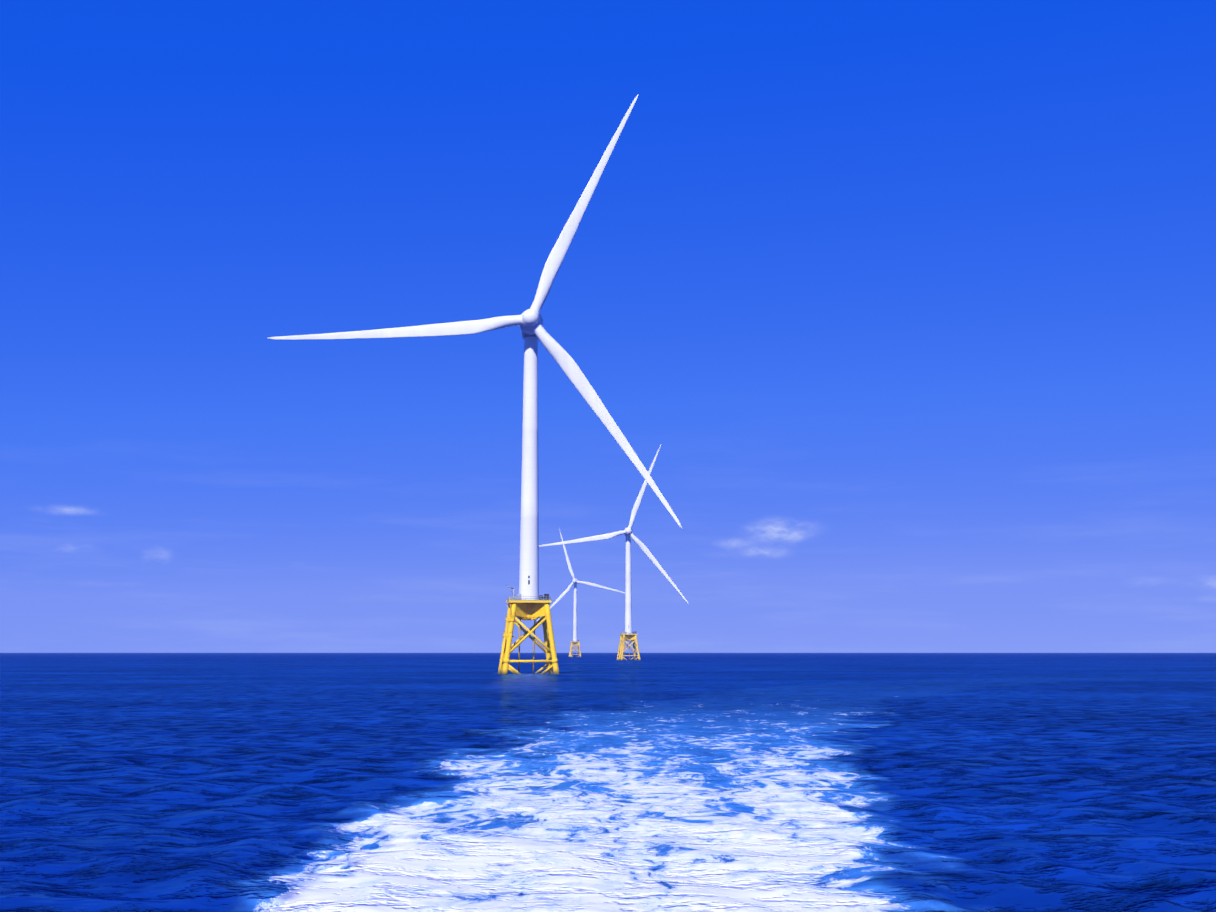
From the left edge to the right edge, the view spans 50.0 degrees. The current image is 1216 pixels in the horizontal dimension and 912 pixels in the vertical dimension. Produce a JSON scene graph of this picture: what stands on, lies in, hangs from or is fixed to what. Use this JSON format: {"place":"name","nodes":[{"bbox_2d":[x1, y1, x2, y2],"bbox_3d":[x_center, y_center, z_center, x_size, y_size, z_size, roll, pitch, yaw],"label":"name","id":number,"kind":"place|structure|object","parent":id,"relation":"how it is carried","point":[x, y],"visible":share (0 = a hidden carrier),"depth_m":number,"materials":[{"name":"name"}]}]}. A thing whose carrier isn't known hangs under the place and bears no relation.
{"place":"outdoors","nodes":[
{"label":"outdoors","id":0,"kind":"place"},
{"bbox_2d":[519,336,538,599],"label":"tower","id":1,"kind":"structure","parent":0,"point":[529,557],"depth_m":371.78,"materials":[{"name":"white metal"}]},
{"bbox_2d":[519,309,542,340],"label":"nacelle","id":2,"kind":"object","parent":1,"relation":"on","point":[531,317],"visible":0.73,"depth_m":369.80,"materials":[{"name":"white paint"}]},
{"bbox_2d":[269,94,682,529],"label":"turbine blades","id":3,"kind":"object","parent":2,"relation":"attached to","point":[567,364],"visible":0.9,"depth_m":370.13,"materials":[{"name":"white paint"}]},
{"bbox_2d":[573,584,576,640],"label":"tower","id":4,"kind":"structure","parent":0,"point":[575,616],"depth_m":1737.75,"materials":[{"name":"white metal"}]},
{"bbox_2d":[0,653,1215,911],"bbox_3d":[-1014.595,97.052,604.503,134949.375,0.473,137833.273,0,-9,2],"label":"sea","id":5,"kind":"structure","parent":0,"point":[612,783],"depth_m":59.35,"materials":[{"name":"liquid"}]},
{"bbox_2d":[498,586,558,673],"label":"jacket","id":6,"kind":"object","parent":5,"relation":"in","point":[520,609],"visible":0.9,"depth_m":363.10,"materials":[{"name":"yellow paint"}]},
{"bbox_2d":[569,640,580,656],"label":"jacket","id":7,"kind":"object","parent":5,"relation":"in","point":[575,643],"visible":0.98,"depth_m":1728.66,"materials":[{"name":"yellow paint"}]},
{"bbox_2d":[617,629,640,659],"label":"jacket","id":8,"kind":"object","parent":5,"relation":"in","point":[626,637],"visible":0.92,"depth_m":1015.50,"materials":[{"name":"yellow paint"}]},
{"bbox_2d":[0,0,1215,652],"label":"sky","id":9,"kind":"structure","parent":0,"point":[908,307],"materials":[{"name":"blue"}]},
{"bbox_2d":[625,537,631,633],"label":"tower","id":10,"kind":"structure","parent":0,"point":[628,609],"depth_m":1023.68,"materials":[{"name":"white metal"}]},
{"bbox_2d":[624,527,632,536],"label":"nacelle","id":11,"kind":"object","parent":10,"relation":"on","point":[628,530],"visible":0.62,"depth_m":1021.62,"materials":[{"name":"white paint"}]},
{"bbox_2d":[539,445,688,603],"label":"turbine blades","id":12,"kind":"object","parent":11,"relation":"attached to","point":[644,548],"visible":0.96,"depth_m":1022.26,"materials":[{"name":"white paint"}]},
{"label":"nacelle","id":13,"kind":"object","parent":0,"visible":0},
{"bbox_2d":[537,528,624,620],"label":"turbine blades","id":14,"kind":"object","parent":13,"relation":"attached to","point":[572,583],"visible":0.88,"depth_m":1735.87,"materials":[{"name":"white paint"}]}
]}

